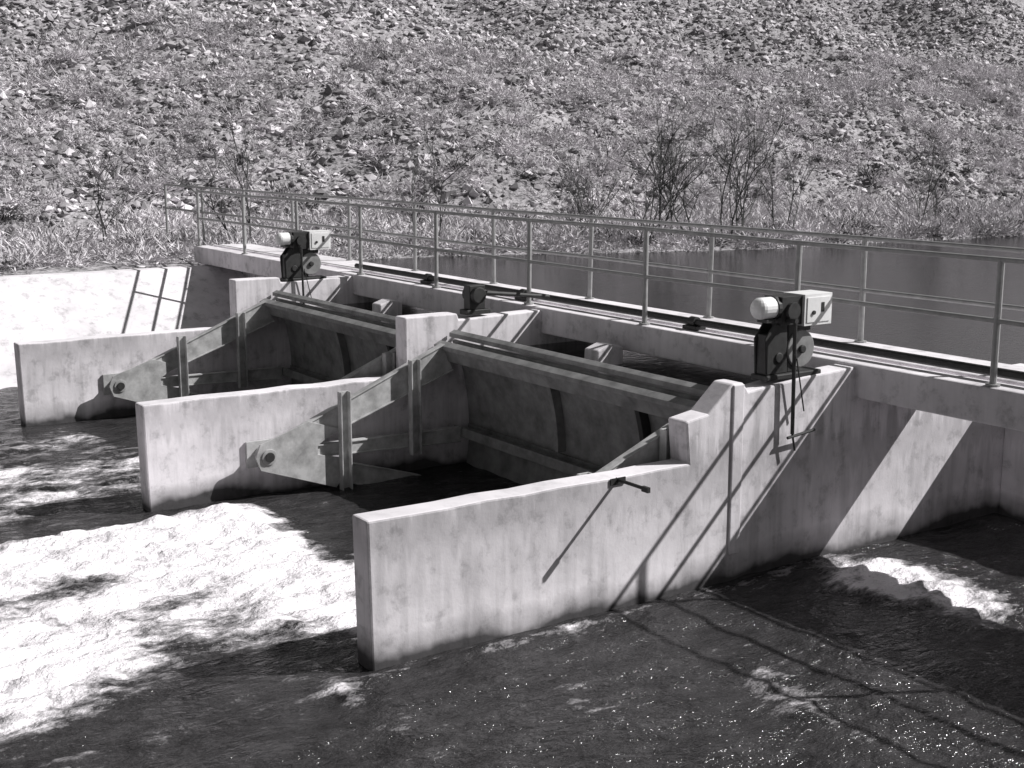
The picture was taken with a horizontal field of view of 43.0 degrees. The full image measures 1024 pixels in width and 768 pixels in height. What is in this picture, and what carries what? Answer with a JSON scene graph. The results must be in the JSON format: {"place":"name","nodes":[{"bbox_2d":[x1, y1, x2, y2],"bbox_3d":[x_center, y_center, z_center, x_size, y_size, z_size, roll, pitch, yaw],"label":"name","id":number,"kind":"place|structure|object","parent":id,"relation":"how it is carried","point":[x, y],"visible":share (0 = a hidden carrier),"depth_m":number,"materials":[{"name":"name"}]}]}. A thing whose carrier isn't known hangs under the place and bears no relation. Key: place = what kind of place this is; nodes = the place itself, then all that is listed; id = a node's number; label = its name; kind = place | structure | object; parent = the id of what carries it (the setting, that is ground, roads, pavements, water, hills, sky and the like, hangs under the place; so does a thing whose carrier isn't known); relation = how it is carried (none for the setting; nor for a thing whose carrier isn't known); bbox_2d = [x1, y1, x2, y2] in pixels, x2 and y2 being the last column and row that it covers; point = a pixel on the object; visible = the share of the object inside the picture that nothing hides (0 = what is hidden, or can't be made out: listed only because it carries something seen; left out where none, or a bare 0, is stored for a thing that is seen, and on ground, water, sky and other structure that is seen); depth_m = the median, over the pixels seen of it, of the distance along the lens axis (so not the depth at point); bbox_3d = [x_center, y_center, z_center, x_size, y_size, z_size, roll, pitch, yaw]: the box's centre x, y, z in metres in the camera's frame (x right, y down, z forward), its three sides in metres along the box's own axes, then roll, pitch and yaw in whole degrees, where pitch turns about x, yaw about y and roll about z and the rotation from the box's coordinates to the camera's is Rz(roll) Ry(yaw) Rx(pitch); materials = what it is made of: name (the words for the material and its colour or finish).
{"place":"outdoors","nodes":[
{"label":"outdoors","id":0,"kind":"place"},
{"bbox_2d":[14,275,377,426],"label":"concrete pier","id":1,"kind":"structure","parent":0,"point":[59,381],"depth_m":18.95,"materials":[{"name":"grey concrete"}]},
{"bbox_2d":[275,230,330,303],"bbox_3d":[-3.273,-1.681,20.420,0.875,1.432,0.355,-7,13,-34],"label":"gate hoist","id":2,"kind":"object","parent":1,"relation":"attached to","point":[300,260],"visible":0.98,"depth_m":20.29,"materials":[{"name":"metal"}]},
{"bbox_2d":[315,302,459,324],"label":"canal water","id":3,"kind":"structure","parent":0,"point":[408,310],"depth_m":20.11,"materials":[{"name":"black liquid"}]},
{"bbox_2d":[372,299,401,315],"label":"concrete block","id":4,"kind":"structure","parent":3,"relation":"in","point":[389,307],"depth_m":19.27,"materials":[{"name":"grey concrete"}]},
{"bbox_2d":[0,387,1023,767],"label":"canal water","id":5,"kind":"structure","parent":0,"point":[134,633],"depth_m":10.14,"materials":[{"name":"grey liquid"}]},
{"bbox_2d":[0,0,1023,275],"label":"ground","id":6,"kind":"structure","parent":0,"point":[492,178],"depth_m":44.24,"materials":[{"name":"grey stone"}]},
{"bbox_2d":[47,136,130,241],"bbox_3d":[-9.725,-4.546,30.541,2.113,2.682,1.857,-7,13,-34],"label":"bare tree","id":7,"kind":"object","parent":6,"relation":"on","point":[97,205],"visible":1,"depth_m":30.82,"materials":[{"name":"grey plant"}]},
{"bbox_2d":[0,265,244,388],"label":"concrete apron","id":8,"kind":"object","parent":6,"relation":"on","point":[41,307],"depth_m":23.95,"materials":[{"name":"white concrete"}]},
{"bbox_2d":[130,94,262,241],"bbox_3d":[-6.904,-4.650,28.725,2.663,3.429,1.601,1,11,4],"label":"bare tree","id":9,"kind":"object","parent":6,"relation":"on","point":[237,179],"visible":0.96,"depth_m":28.67,"materials":[{"name":"grey plant"}]},
{"bbox_2d":[241,271,265,277],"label":"abutment wall","id":10,"kind":"structure","parent":6,"relation":"on","point":[247,275],"depth_m":25.77,"materials":[{"name":"concrete"}]},
{"bbox_2d":[194,243,1023,431],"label":"walkway deck","id":11,"kind":"structure","parent":10,"relation":"on","point":[961,394],"depth_m":14.52,"materials":[{"name":"concrete"}]},
{"bbox_2d":[163,184,1023,342],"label":"steel railing","id":12,"kind":"object","parent":11,"relation":"on","point":[863,290],"visible":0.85,"depth_m":16.20,"materials":[{"name":"grey metal"}]},
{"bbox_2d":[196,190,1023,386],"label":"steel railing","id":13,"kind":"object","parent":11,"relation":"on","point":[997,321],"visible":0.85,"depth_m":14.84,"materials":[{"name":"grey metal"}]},
{"bbox_2d":[354,263,1023,380],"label":"drive shaft","id":14,"kind":"object","parent":11,"relation":"on","point":[694,323],"visible":0.82,"depth_m":14.35,"materials":[{"name":"metal"}]},
{"bbox_2d":[135,308,577,511],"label":"concrete pier","id":15,"kind":"structure","parent":6,"relation":"on","point":[191,449],"depth_m":14.76,"materials":[{"name":"grey concrete"}]},
{"bbox_2d":[102,290,395,401],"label":"radial gate","id":16,"kind":"structure","parent":15,"relation":"attached to","point":[326,345],"depth_m":19.10,"materials":[{"name":"metal"}]},
{"bbox_2d":[460,284,549,314],"bbox_3d":[-0.065,-1.103,16.409,1.302,0.360,0.260,-7,13,-34],"label":"gearbox","id":17,"kind":"object","parent":15,"relation":"on","point":[474,296],"visible":1,"depth_m":16.09,"materials":[{"name":"metal"}]},
{"bbox_2d":[391,106,501,242],"bbox_3d":[-1.461,-4.806,30.109,2.665,3.290,1.433,3,11,16],"label":"bare tree","id":18,"kind":"object","parent":6,"relation":"on","point":[433,179],"visible":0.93,"depth_m":30.15,"materials":[{"name":"grey plant"}]},
{"bbox_2d":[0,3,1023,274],"bbox_3d":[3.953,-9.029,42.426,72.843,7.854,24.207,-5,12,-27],"label":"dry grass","id":19,"kind":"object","parent":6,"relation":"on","point":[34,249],"visible":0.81,"depth_m":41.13,"materials":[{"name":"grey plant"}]},
{"bbox_2d":[0,117,1023,269],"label":"dark shrubs","id":20,"kind":"object","parent":6,"relation":"on","point":[6,218],"visible":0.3,"depth_m":36.58,"materials":[{"name":"plant"}]},
{"bbox_2d":[549,148,619,242],"bbox_3d":[1.745,-4.626,31.543,1.511,2.500,1.610,5,12,24],"label":"bare shrub","id":21,"kind":"object","parent":6,"relation":"on","point":[577,201],"visible":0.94,"depth_m":31.63,"materials":[{"name":"plant"}]},
{"bbox_2d":[557,146,656,226],"bbox_3d":[2.323,-5.278,35.336,2.219,2.345,2.272,-7,13,-34],"label":"bare shrub","id":22,"kind":"object","parent":6,"relation":"on","point":[570,172],"visible":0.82,"depth_m":35.15,"materials":[{"name":"grey plant"}]},
{"bbox_2d":[201,208,1023,259],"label":"bank grass","id":23,"kind":"structure","parent":6,"relation":"on","point":[368,245],"depth_m":31.11,"materials":[{"name":"plant"}]},
{"bbox_2d":[617,119,701,241],"bbox_3d":[3.541,-4.865,31.331,2.120,3.138,2.093,-1,11,-5],"label":"bare shrub","id":24,"kind":"object","parent":6,"relation":"on","point":[662,182],"visible":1,"depth_m":31.09,"materials":[{"name":"grey plant"}]},
{"bbox_2d":[598,81,742,239],"bbox_3d":[3.761,-5.436,31.770,3.395,3.908,2.237,-3,11,-14],"label":"bare shrub","id":25,"kind":"object","parent":6,"relation":"on","point":[671,213],"visible":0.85,"depth_m":31.80,"materials":[{"name":"grey plant"}]},
{"bbox_2d":[352,364,1004,670],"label":"concrete pier","id":26,"kind":"structure","parent":6,"relation":"on","point":[737,484],"depth_m":11.43,"materials":[{"name":"grey concrete"}]},
{"bbox_2d":[245,330,708,490],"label":"radial gate","id":27,"kind":"structure","parent":26,"relation":"attached to","point":[533,420],"depth_m":14.78,"materials":[{"name":"metal"}]},
{"bbox_2d":[610,476,649,492],"bbox_3d":[0.996,0.843,10.766,0.160,0.060,0.430,-7,13,-34],"label":"water level sensor","id":28,"kind":"object","parent":26,"relation":"attached to","point":[621,480],"visible":1,"depth_m":10.81,"materials":[{"name":"metal"}]},
{"bbox_2d":[750,290,831,450],"bbox_3d":[2.560,-0.116,12.015,0.875,1.432,0.355,-7,13,-34],"label":"gate hoist","id":29,"kind":"object","parent":26,"relation":"attached to","point":[783,344],"visible":1,"depth_m":11.88,"materials":[{"name":"metal"}]},
{"bbox_2d":[681,71,802,242],"bbox_3d":[5.484,-5.449,31.384,2.304,4.214,3.437,-1,11,-7],"label":"bare shrub","id":30,"kind":"object","parent":6,"relation":"on","point":[727,160],"visible":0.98,"depth_m":31.78,"materials":[{"name":"plant"}]},
{"bbox_2d":[744,107,821,229],"bbox_3d":[6.589,-5.307,32.690,2.620,3.359,1.444,-10,14,-42],"label":"bare shrub","id":31,"kind":"object","parent":6,"relation":"on","point":[785,191],"visible":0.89,"depth_m":32.92,"materials":[{"name":"plant"}]},
{"bbox_2d":[886,130,960,223],"bbox_3d":[11.411,-5.737,36.169,1.606,2.898,2.800,-1,11,-5],"label":"bare shrub","id":32,"kind":"object","parent":6,"relation":"on","point":[935,183],"visible":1,"depth_m":35.71,"materials":[{"name":"plant"}]},
{"bbox_2d":[999,363,1023,521],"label":"abutment wall","id":33,"kind":"structure","parent":6,"relation":"on","point":[1011,503],"depth_m":13.87,"materials":[{"name":"concrete"}]},
{"bbox_2d":[499,341,758,396],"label":"canal water","id":34,"kind":"structure","parent":0,"point":[694,373],"depth_m":14.94,"materials":[{"name":"black liquid"}]},
{"bbox_2d":[584,342,622,364],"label":"concrete block","id":35,"kind":"structure","parent":34,"relation":"in","point":[607,353],"depth_m":15.05,"materials":[{"name":"grey concrete"}]},
{"bbox_2d":[355,235,1023,364],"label":"canal water","id":36,"kind":"structure","parent":0,"point":[974,280],"depth_m":23.99,"materials":[{"name":"grey liquid"}]}
]}

